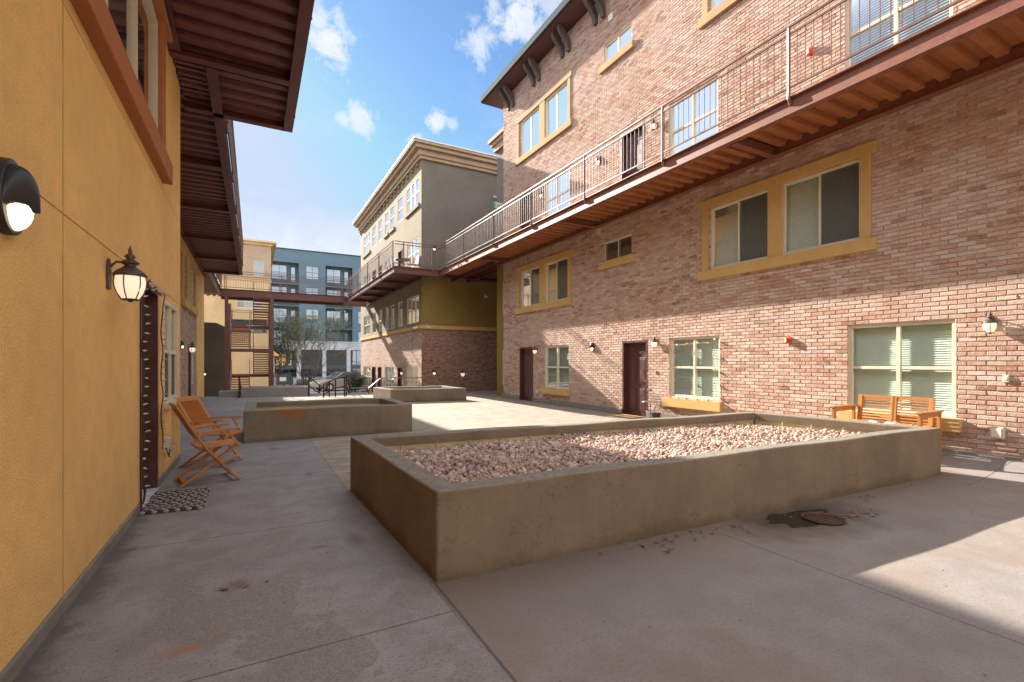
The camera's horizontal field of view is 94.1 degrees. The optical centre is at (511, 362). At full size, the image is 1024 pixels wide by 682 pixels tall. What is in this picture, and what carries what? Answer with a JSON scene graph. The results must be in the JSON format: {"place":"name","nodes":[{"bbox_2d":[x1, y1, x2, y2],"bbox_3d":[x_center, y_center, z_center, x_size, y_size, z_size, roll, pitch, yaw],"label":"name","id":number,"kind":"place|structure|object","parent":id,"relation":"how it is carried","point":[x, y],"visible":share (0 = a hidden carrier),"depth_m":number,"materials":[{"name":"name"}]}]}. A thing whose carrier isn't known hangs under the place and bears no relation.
{"place":"outdoors","nodes":[
{"label":"outdoors","id":0,"kind":"place"},
{"bbox_2d":[274,310,316,374],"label":"evergreen tree","id":1,"kind":"object","parent":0,"point":[281,347],"visible":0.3,"depth_m":51.59,"materials":[{"name":"green plant"}]},
{"bbox_2d":[241,388,360,395],"bbox_3d":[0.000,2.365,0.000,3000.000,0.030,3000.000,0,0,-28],"label":"ground","id":2,"kind":"structure","parent":0,"point":[338,390],"depth_m":38.28,"materials":[{"name":"concrete"}]},
{"bbox_2d":[180,235,203,396],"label":"brick wing","id":3,"kind":"structure","parent":2,"relation":"on","point":[191,322],"depth_m":17.64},
{"bbox_2d":[181,298,190,309],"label":"window","id":4,"kind":"structure","parent":3,"relation":"in","point":[187,304],"depth_m":15.85,"materials":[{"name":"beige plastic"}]},
{"bbox_2d":[188,351,190,395],"bbox_3d":[-11.784,0.440,17.299,0.142,1.980,0.750,0,0,-28],"label":"door","id":5,"kind":"structure","parent":3,"relation":"in","point":[189,354],"depth_m":17.60,"materials":[{"name":"brown paint"}]},
{"bbox_2d":[188,341,195,352],"bbox_3d":[-11.398,-0.541,16.969,0.247,0.430,0.217,0,0,-28],"label":"wall lantern","id":6,"kind":"object","parent":3,"relation":"attached to","point":[192,348],"depth_m":16.93,"materials":[{"name":"glass"}]},
{"bbox_2d":[188,270,197,316],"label":"window","id":7,"kind":"structure","parent":3,"relation":"in","point":[194,311],"depth_m":18.55,"materials":[{"name":"beige plastic"}]},
{"bbox_2d":[204,322,224,396],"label":"shaded wall","id":8,"kind":"structure","parent":2,"relation":"on","point":[214,357],"depth_m":25.50,"materials":[{"name":"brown paint"}]},
{"bbox_2d":[204,238,278,390],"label":"cream building","id":9,"kind":"structure","parent":2,"relation":"on","point":[258,256],"depth_m":39.40,"materials":[{"name":"paint"}]},
{"bbox_2d":[237,300,262,308],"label":"window","id":10,"kind":"structure","parent":9,"relation":"in","point":[240,303],"depth_m":39.44,"materials":[{"name":"white glass"}]},
{"bbox_2d":[233,319,266,332],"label":"window","id":11,"kind":"structure","parent":9,"relation":"in","point":[235,321],"depth_m":39.57,"materials":[{"name":"glass"}]},
{"bbox_2d":[253,260,262,275],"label":"window","id":12,"kind":"structure","parent":9,"relation":"in","point":[257,264],"depth_m":39.82,"materials":[{"name":"white glass"}]},
{"bbox_2d":[225,281,273,394],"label":"steel staircase","id":13,"kind":"structure","parent":2,"relation":"on","point":[239,332],"depth_m":29.73,"materials":[{"name":"metal"}]},
{"bbox_2d":[204,272,365,306],"bbox_3d":[-14.555,-4.692,30.603,10.400,1.525,1.887,0,0,-28],"label":"footbridge","id":14,"kind":"object","parent":13,"relation":"on","point":[278,296],"visible":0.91,"depth_m":30.25,"materials":[{"name":"red paint"}]},
{"bbox_2d":[201,271,221,294],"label":"steel walkway","id":15,"kind":"structure","parent":14,"relation":"attached to","point":[211,284],"depth_m":25.27,"materials":[{"name":"brown paint"}]},
{"bbox_2d":[276,373,292,385],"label":"banner sign","id":16,"kind":"object","parent":2,"relation":"on","point":[285,379],"visible":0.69,"depth_m":40.66,"materials":[{"name":"white plastic"}]},
{"bbox_2d":[271,247,360,377],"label":"blue grey building","id":17,"kind":"structure","parent":2,"relation":"on","point":[308,264],"depth_m":69.99,"materials":[{"name":"paint"}]},
{"bbox_2d":[271,264,286,278],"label":"window","id":18,"kind":"structure","parent":17,"relation":"in","point":[278,269],"depth_m":68.56,"materials":[{"name":"glass"}]},
{"bbox_2d":[274,308,286,322],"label":"window","id":19,"kind":"structure","parent":17,"relation":"in","point":[284,310],"depth_m":68.70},
{"bbox_2d":[290,266,295,279],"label":"window","id":20,"kind":"structure","parent":17,"relation":"in","point":[292,269],"depth_m":69.46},
{"bbox_2d":[306,266,318,279],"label":"window","id":21,"kind":"structure","parent":17,"relation":"in","point":[311,271],"depth_m":69.64,"materials":[{"name":"glass"}]},
{"bbox_2d":[306,287,318,293],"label":"window","id":22,"kind":"structure","parent":17,"relation":"in","point":[308,289],"depth_m":69.57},
{"bbox_2d":[306,309,318,322],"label":"window","id":23,"kind":"structure","parent":17,"relation":"in","point":[308,312],"depth_m":69.64,"materials":[{"name":"glass"}]},
{"bbox_2d":[327,290,339,295],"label":"window","id":24,"kind":"structure","parent":17,"relation":"in","point":[334,292],"depth_m":72.13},
{"bbox_2d":[327,269,340,283],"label":"window","id":25,"kind":"structure","parent":17,"relation":"in","point":[330,272],"depth_m":72.06,"materials":[{"name":"glass"}]},
{"bbox_2d":[327,311,340,324],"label":"window","id":26,"kind":"structure","parent":17,"relation":"in","point":[338,316],"depth_m":72.20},
{"bbox_2d":[327,331,340,341],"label":"window","id":27,"kind":"structure","parent":17,"relation":"in","point":[339,340],"depth_m":72.06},
{"bbox_2d":[274,303,357,385],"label":"young tree","id":28,"kind":"object","parent":2,"relation":"on","point":[296,355],"visible":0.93,"depth_m":44.56,"materials":[{"name":"green plant"}]},
{"bbox_2d":[274,371,360,384],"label":"metal fence","id":29,"kind":"object","parent":2,"relation":"on","point":[303,373],"visible":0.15,"depth_m":45.88,"materials":[{"name":"black metal"}]},
{"bbox_2d":[308,377,326,395],"bbox_3d":[-9.129,1.493,22.577,0.065,1.774,4.839,0,0,-12],"label":"handrail","id":30,"kind":"object","parent":2,"relation":"on","point":[309,386],"visible":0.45,"depth_m":20.53,"materials":[{"name":"red"}]},
{"bbox_2d":[310,372,360,390],"bbox_3d":[-14.392,1.587,39.980,1.920,1.477,4.550,0,0,42],"label":"parked car","id":31,"kind":"object","parent":2,"relation":"on","point":[339,382],"visible":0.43,"depth_m":38.97,"materials":[{"name":"silver metal"}]},
{"bbox_2d":[345,371,367,390],"bbox_3d":[-10.997,1.424,33.467,1.819,1.863,2.287,0,0,-28],"label":"evergreen bush","id":32,"kind":"object","parent":2,"relation":"on","point":[353,382],"visible":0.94,"depth_m":33.27,"materials":[{"name":"green plant"}]},
{"bbox_2d":[352,136,496,391],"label":"tan building","id":33,"kind":"structure","parent":2,"relation":"on","point":[429,192],"depth_m":23.84,"materials":[{"name":"beige paint"}]},
{"bbox_2d":[362,232,370,258],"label":"window","id":34,"kind":"structure","parent":33,"relation":"in","point":[367,250],"depth_m":33.55,"materials":[{"name":"glass"}]},
{"bbox_2d":[364,315,369,334],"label":"window","id":35,"kind":"structure","parent":33,"relation":"in","point":[367,318],"depth_m":33.55,"materials":[{"name":"glass"}]},
{"bbox_2d":[364,366,369,386],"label":"window","id":36,"kind":"structure","parent":33,"relation":"in","point":[367,380],"depth_m":33.55,"materials":[{"name":"glass"}]},
{"bbox_2d":[372,367,375,391],"bbox_3d":[-9.077,1.310,31.555,0.162,2.040,1.070,0,0,-28],"label":"door","id":37,"kind":"structure","parent":33,"relation":"in","point":[373,368],"depth_m":31.95,"materials":[{"name":"brown paint"}]},
{"bbox_2d":[373,225,375,246],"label":"window","id":38,"kind":"structure","parent":33,"relation":"in","point":[374,228],"depth_m":31.61,"materials":[{"name":"glass"}]},
{"bbox_2d":[373,312,375,332],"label":"window","id":39,"kind":"structure","parent":33,"relation":"in","point":[374,314],"depth_m":31.61,"materials":[{"name":"glass"}]},
{"bbox_2d":[378,367,381,386],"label":"door","id":40,"kind":"structure","parent":33,"relation":"in","point":[379,368],"depth_m":30.47,"materials":[{"name":"brown paint"}]},
{"bbox_2d":[379,218,381,240],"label":"window","id":41,"kind":"structure","parent":33,"relation":"in","point":[380,221],"depth_m":30.12,"materials":[{"name":"glass"}]},
{"bbox_2d":[379,310,381,331],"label":"window","id":42,"kind":"structure","parent":33,"relation":"in","point":[380,311],"depth_m":30.12,"materials":[{"name":"glass"}]},
{"bbox_2d":[383,211,388,238],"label":"window","id":43,"kind":"structure","parent":33,"relation":"in","point":[386,215],"depth_m":28.64,"materials":[{"name":"glass"}]},
{"bbox_2d":[385,307,387,329],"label":"window","id":44,"kind":"structure","parent":33,"relation":"in","point":[386,309],"depth_m":28.76,"materials":[{"name":"beige glass"}]},
{"bbox_2d":[385,366,393,386],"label":"window","id":45,"kind":"structure","parent":33,"relation":"in","point":[389,370],"depth_m":28.12,"materials":[{"name":"glass"}]},
{"bbox_2d":[344,240,438,305],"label":"steel walkway","id":46,"kind":"structure","parent":33,"relation":"attached to","point":[391,280],"depth_m":23.74,"materials":[{"name":"brown paint"}]},
{"bbox_2d":[389,205,394,233],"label":"window","id":47,"kind":"structure","parent":33,"relation":"in","point":[392,229],"depth_m":27.46,"materials":[{"name":"glass"}]},
{"bbox_2d":[391,305,393,328],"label":"window","id":48,"kind":"structure","parent":33,"relation":"in","point":[392,307],"depth_m":27.52,"materials":[{"name":"beige glass"}]},
{"bbox_2d":[397,368,401,385],"bbox_3d":[-6.051,1.310,25.978,0.162,2.040,0.840,0,0,-28],"label":"door","id":49,"kind":"structure","parent":33,"relation":"in","point":[399,380],"depth_m":26.29,"materials":[{"name":"brown paint"}]},
{"bbox_2d":[398,194,402,222],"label":"window","id":50,"kind":"structure","parent":33,"relation":"in","point":[400,201],"depth_m":26.02,"materials":[{"name":"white glass"}]},
{"bbox_2d":[398,301,402,326],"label":"window","id":51,"kind":"structure","parent":33,"relation":"in","point":[400,305],"depth_m":26.02,"materials":[{"name":"glass"}]},
{"bbox_2d":[405,176,419,218],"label":"window","id":52,"kind":"structure","parent":33,"relation":"in","point":[413,203],"depth_m":23.90,"materials":[{"name":"glass"}]},
{"bbox_2d":[407,366,417,385],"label":"window","id":53,"kind":"structure","parent":33,"relation":"in","point":[412,371],"depth_m":24.06,"materials":[{"name":"beige glass"}]},
{"bbox_2d":[407,294,418,324],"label":"window","id":54,"kind":"structure","parent":33,"relation":"in","point":[413,302],"depth_m":23.90,"materials":[{"name":"beige glass"}]},
{"bbox_2d":[408,236,418,266],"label":"window","id":55,"kind":"structure","parent":33,"relation":"in","point":[415,249],"depth_m":23.77,"materials":[{"name":"white glass"}]},
{"bbox_2d":[227,0,562,255],"label":"sky","id":56,"kind":"structure","parent":0,"point":[378,75],"materials":[{"name":"blue"}]},
{"bbox_2d":[13,390,1023,681],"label":"courtyard ground","id":57,"kind":"structure","parent":0,"point":[367,598],"depth_m":2.90,"materials":[{"name":"concrete"}]},
{"bbox_2d":[0,0,180,681],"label":"yellow building","id":58,"kind":"structure","parent":57,"relation":"on","point":[90,116],"depth_m":2.99,"materials":[{"name":"paint"}]},
{"bbox_2d":[0,157,40,235],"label":"bulkhead lamp","id":59,"kind":"object","parent":58,"relation":"attached to","point":[20,202],"visible":1,"depth_m":2.05,"materials":[{"name":"black paint"}]},
{"bbox_2d":[70,0,172,184],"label":"window","id":60,"kind":"structure","parent":58,"relation":"in","point":[129,38],"depth_m":4.40,"materials":[{"name":"orange plastic"}]},
{"bbox_2d":[106,245,147,301],"bbox_3d":[-2.910,-0.671,3.609,0.247,0.430,0.217,0,0,-28],"label":"wall lantern","id":61,"kind":"object","parent":58,"relation":"attached to","point":[129,280],"depth_m":3.56,"materials":[{"name":"brown metal"}]},
{"bbox_2d":[139,284,157,510],"bbox_3d":[-3.874,0.315,4.941,0.202,2.230,0.940,0,0,-28],"label":"door","id":62,"kind":"structure","parent":58,"relation":"in","point":[151,454],"depth_m":5.33,"materials":[{"name":"brown paint"}]},
{"bbox_2d":[141,279,174,503],"bbox_3d":[-3.836,0.271,5.205,0.102,2.171,1.573,0,0,-28],"label":"light string","id":63,"kind":"object","parent":58,"relation":"attached to","point":[144,387],"visible":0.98,"depth_m":4.55,"materials":[{"name":"black paint"}]},
{"bbox_2d":[164,437,171,451],"bbox_3d":[-4.238,1.015,5.870,0.068,0.170,0.120,0,0,-28],"label":"outlet box","id":64,"kind":"object","parent":58,"relation":"attached to","point":[168,444],"visible":0.92,"depth_m":5.82,"materials":[{"name":"white plastic"}]},
{"bbox_2d":[164,300,177,408],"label":"window","id":65,"kind":"structure","parent":58,"relation":"in","point":[171,328],"depth_m":6.28,"materials":[{"name":"glass"}]},
{"bbox_2d":[173,58,243,274],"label":"steel walkway","id":66,"kind":"structure","parent":58,"relation":"attached to","point":[211,233],"depth_m":11.10,"materials":[{"name":"brown paint"}]},
{"bbox_2d":[164,0,314,132],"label":"steel walkway","id":67,"kind":"structure","parent":58,"relation":"attached to","point":[253,52],"depth_m":6.24,"materials":[{"name":"brown paint"}]},
{"bbox_2d":[139,487,209,515],"bbox_3d":[-3.434,1.416,4.897,0.526,0.039,0.902,0,0,-28],"label":"ball door mat","id":68,"kind":"object","parent":57,"relation":"on","point":[177,500],"visible":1,"depth_m":4.80,"materials":[{"name":"grey"}]},
{"bbox_2d":[168,402,240,487],"bbox_3d":[-3.718,0.959,5.771,0.673,0.958,0.570,0,0,-42],"label":"folding chair","id":69,"kind":"object","parent":57,"relation":"on","point":[205,446],"visible":1,"depth_m":5.71,"materials":[{"name":"orange wood"}]},
{"bbox_2d":[175,395,242,467],"bbox_3d":[-4.255,0.959,6.721,0.673,0.958,0.570,0,0,-4],"label":"folding chair","id":70,"kind":"object","parent":57,"relation":"on","point":[193,410],"visible":0.75,"depth_m":6.70,"materials":[{"name":"orange wood"}]},
{"bbox_2d":[219,390,240,396],"bbox_3d":[-11.740,1.357,19.827,0.770,0.346,0.848,0,0,-28],"label":"planter","id":71,"kind":"object","parent":57,"relation":"on","point":[228,393],"visible":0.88,"depth_m":19.51,"materials":[{"name":"grey concrete"}]},
{"bbox_2d":[242,385,307,397],"bbox_3d":[-10.085,1.277,20.383,2.529,0.506,1.449,0,0,-28],"label":"planter","id":72,"kind":"object","parent":57,"relation":"on","point":[274,391],"visible":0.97,"depth_m":19.80,"materials":[{"name":"grey concrete"}]},
{"bbox_2d":[243,398,411,442],"bbox_3d":[-3.912,1.192,10.062,3.040,0.676,2.179,0,0,-28],"label":"planter","id":73,"kind":"object","parent":57,"relation":"on","point":[264,421],"visible":0.98,"depth_m":9.19,"materials":[{"name":"paint"}]},
{"bbox_2d":[323,376,344,396],"bbox_3d":[-7.348,1.153,19.691,0.900,1.154,0.076,0,0,0],"label":"handrail","id":74,"kind":"object","parent":57,"relation":"on","point":[335,386],"visible":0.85,"depth_m":19.66,"materials":[{"name":"red"}]},
{"bbox_2d":[368,377,422,393],"bbox_3d":[-5.246,1.308,21.551,2.436,1.244,0.165,0,0,-19],"label":"handrail","id":75,"kind":"object","parent":57,"relation":"on","point":[394,378],"visible":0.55,"depth_m":21.47,"materials":[{"name":"metal"}]},
{"bbox_2d":[373,385,465,401],"bbox_3d":[-3.526,1.242,18.055,2.918,0.576,2.297,0,0,-28],"label":"planter","id":76,"kind":"object","parent":57,"relation":"on","point":[422,393],"visible":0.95,"depth_m":17.38,"materials":[{"name":"paint"}]},
{"bbox_2d":[488,127,503,395],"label":"connector block","id":77,"kind":"structure","parent":57,"relation":"on","point":[495,142],"depth_m":20.23,"materials":[{"name":"paint"}]},
{"bbox_2d":[130,455,986,675],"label":"leaf litter","id":78,"kind":"object","parent":57,"relation":"on","point":[676,534],"visible":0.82,"depth_m":3.84,"materials":[{"name":"brown"}]},
{"bbox_2d":[350,412,940,582],"bbox_3d":[1.820,1.177,5.691,6.727,0.706,2.828,0,0,-28],"label":"planter","id":79,"kind":"object","parent":57,"relation":"on","point":[439,529],"visible":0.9,"depth_m":4.04,"materials":[{"name":"paint"}]},
{"bbox_2d":[393,423,864,483],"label":"gravel","id":80,"kind":"structure","parent":79,"relation":"in","point":[460,461],"depth_m":5.35,"materials":[{"name":"gravel"}]},
{"bbox_2d":[480,0,1023,460],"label":"brick building","id":81,"kind":"structure","parent":57,"relation":"on","point":[882,256],"depth_m":9.43,"materials":[{"name":"red"}]},
{"bbox_2d":[520,191,530,229],"bbox_3d":[0.583,-5.230,17.671,0.182,2.000,0.810,0,0,-28],"label":"door","id":82,"kind":"structure","parent":81,"relation":"in","point":[527,224],"depth_m":17.83,"materials":[{"name":"brown paint"}]},
{"bbox_2d":[520,347,532,400],"bbox_3d":[0.597,0.450,17.645,0.182,2.000,0.970,0,0,-28],"label":"door","id":83,"kind":"structure","parent":81,"relation":"in","point":[526,353],"depth_m":17.79,"materials":[{"name":"brown paint"}]},
{"bbox_2d":[522,267,538,307],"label":"window","id":84,"kind":"structure","parent":81,"relation":"in","point":[530,278],"depth_m":17.45,"materials":[{"name":"glass"}]},
{"bbox_2d":[522,107,538,154],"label":"window","id":85,"kind":"structure","parent":81,"relation":"in","point":[530,126],"depth_m":17.45,"materials":[{"name":"glass"}]},
{"bbox_2d":[515,249,572,313],"bbox_3d":[1.067,-2.710,16.671,0.204,1.760,3.650,0,0,-28],"label":"window","id":86,"kind":"structure","parent":81,"relation":"in","point":[558,273],"depth_m":16.11,"materials":[{"name":"beige plastic"}]},
{"bbox_2d":[515,69,572,166],"bbox_3d":[1.067,-8.370,16.671,0.204,1.760,3.650,0,0,-28],"label":"window","id":87,"kind":"structure","parent":81,"relation":"in","point":[555,115],"depth_m":16.16,"materials":[{"name":"beige plastic"}]},
{"bbox_2d":[541,345,569,395],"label":"window","id":88,"kind":"structure","parent":81,"relation":"in","point":[557,357],"depth_m":15.87,"materials":[{"name":"glass"}]},
{"bbox_2d":[546,168,568,216],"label":"window","id":89,"kind":"structure","parent":81,"relation":"in","point":[552,183],"depth_m":15.87,"materials":[{"name":"glass"}]},
{"bbox_2d":[599,234,634,269],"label":"window","id":90,"kind":"structure","parent":81,"relation":"in","point":[618,252],"depth_m":13.18,"materials":[{"name":"beige plastic"}]},
{"bbox_2d":[599,23,634,74],"bbox_3d":[2.942,-8.710,13.235,0.234,0.760,1.400,0,0,-28],"label":"window","id":91,"kind":"structure","parent":81,"relation":"in","point":[623,43],"depth_m":13.20,"materials":[{"name":"beige plastic"}]},
{"bbox_2d":[620,121,644,179],"bbox_3d":[3.270,-5.230,12.718,0.182,2.000,0.900,0,0,-28],"label":"door","id":92,"kind":"structure","parent":81,"relation":"in","point":[628,139],"depth_m":12.85,"materials":[{"name":"brown paint"}]},
{"bbox_2d":[622,340,647,416],"bbox_3d":[3.310,0.440,12.644,0.182,2.020,0.930,0,0,-28],"label":"door","id":93,"kind":"structure","parent":81,"relation":"in","point":[634,353],"depth_m":12.75,"materials":[{"name":"brown paint"}]},
{"bbox_2d":[665,338,716,400],"bbox_3d":[4.066,0.165,10.949,0.081,1.382,1.478,0,0,-28],"label":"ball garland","id":94,"kind":"object","parent":81,"relation":"on","point":[713,354],"visible":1,"depth_m":10.73,"materials":[{"name":"beige plastic"}]},
{"bbox_2d":[662,336,722,411],"bbox_3d":[4.161,0.245,10.972,0.239,1.650,1.640,0,0,-28],"label":"window","id":95,"kind":"structure","parent":81,"relation":"in","point":[692,375],"depth_m":10.94,"materials":[{"name":"glass"}]},
{"bbox_2d":[670,76,717,154],"bbox_3d":[4.201,-5.545,10.983,0.070,1.410,1.380,0,0,-28],"label":"window","id":96,"kind":"structure","parent":81,"relation":"in","point":[710,89],"depth_m":10.94,"materials":[{"name":"glass"}]},
{"bbox_2d":[711,0,723,9],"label":"window","id":97,"kind":"structure","parent":81,"relation":"in","point":[714,3],"depth_m":10.47,"materials":[{"name":"glass"}]},
{"bbox_2d":[698,0,739,29],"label":"window frame","id":98,"kind":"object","parent":81,"relation":"in","point":[707,17],"depth_m":10.40,"materials":[{"name":"yellow wood"}]},
{"bbox_2d":[438,0,1023,282],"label":"steel walkway","id":99,"kind":"structure","parent":81,"relation":"attached to","point":[982,39],"depth_m":8.12,"materials":[{"name":"brown paint"}]},
{"bbox_2d":[711,190,767,268],"bbox_3d":[4.766,-2.715,9.946,0.114,1.330,1.340,0,0,-28],"label":"window","id":100,"kind":"structure","parent":81,"relation":"in","point":[751,233],"depth_m":9.87,"materials":[{"name":"glass"}]},
{"bbox_2d":[698,140,876,280],"bbox_3d":[5.096,-2.710,9.244,0.204,1.760,3.470,0,0,-28],"label":"window","id":101,"kind":"structure","parent":81,"relation":"in","point":[844,195],"depth_m":8.63,"materials":[{"name":"beige plastic"}]},
{"bbox_2d":[846,0,952,67],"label":"window","id":102,"kind":"structure","parent":81,"relation":"in","point":[854,4],"depth_m":7.80,"materials":[{"name":"glass"}]},
{"bbox_2d":[838,319,962,432],"bbox_3d":[6.049,0.190,7.491,0.239,1.620,1.600,0,0,-28],"label":"window","id":103,"kind":"structure","parent":81,"relation":"in","point":[875,370],"depth_m":7.47,"materials":[{"name":"glass"}]},
{"bbox_2d":[982,311,998,333],"bbox_3d":[6.473,-0.546,6.447,0.192,0.324,0.169,0,0,-28],"label":"wall lantern","id":104,"kind":"object","parent":81,"relation":"attached to","point":[990,324],"depth_m":6.40,"materials":[{"name":"glass"}]},
{"bbox_2d":[989,426,1004,438],"bbox_3d":[6.547,0.950,6.430,0.078,0.160,0.140,0,0,-28],"label":"outlet box","id":105,"kind":"object","parent":81,"relation":"attached to","point":[995,432],"visible":1,"depth_m":6.41,"materials":[{"name":"beige plastic"}]},
{"bbox_2d":[766,509,828,526],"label":"puddle","id":106,"kind":"object","parent":57,"relation":"on","point":[796,520],"visible":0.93,"depth_m":4.35,"materials":[{"name":"liquid"}]},
{"bbox_2d":[800,512,845,525],"bbox_3d":[2.826,1.419,4.332,0.350,0.014,0.350,0,0,-28],"label":"drain cover","id":107,"kind":"object","parent":57,"relation":"on","point":[823,518],"visible":1,"depth_m":4.31,"materials":[{"name":"metal"}]},
{"bbox_2d":[279,392,949,490],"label":"plaza paving","id":108,"kind":"structure","parent":0,"point":[473,411],"depth_m":12.52,"materials":[{"name":"concrete"}]},
{"bbox_2d":[613,414,642,417],"bbox_3d":[3.012,1.401,12.442,0.500,0.006,0.800,0,0,-28],"label":"door mat","id":109,"kind":"object","parent":108,"relation":"on","point":[627,415],"depth_m":12.51,"materials":[{"name":"brown"}]},
{"bbox_2d":[642,401,658,417],"bbox_3d":[3.350,1.174,11.545,0.410,0.460,0.410,0,0,-28],"label":"wire table","id":110,"kind":"object","parent":108,"relation":"on","point":[650,410],"visible":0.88,"depth_m":11.46,"materials":[{"name":"brown paint"}]},
{"bbox_2d":[829,394,943,453],"bbox_3d":[5.578,0.920,7.133,0.749,0.800,1.170,0,0,-28],"label":"wooden bench","id":111,"kind":"object","parent":108,"relation":"on","point":[931,414],"visible":0.59,"depth_m":7.27,"materials":[{"name":"orange wood"}]},
{"bbox_2d":[853,419,914,425],"bbox_3d":[5.452,0.967,7.006,0.365,0.222,0.640,0,0,-28],"label":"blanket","id":112,"kind":"object","parent":111,"relation":"on","point":[889,422],"visible":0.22,"depth_m":7.01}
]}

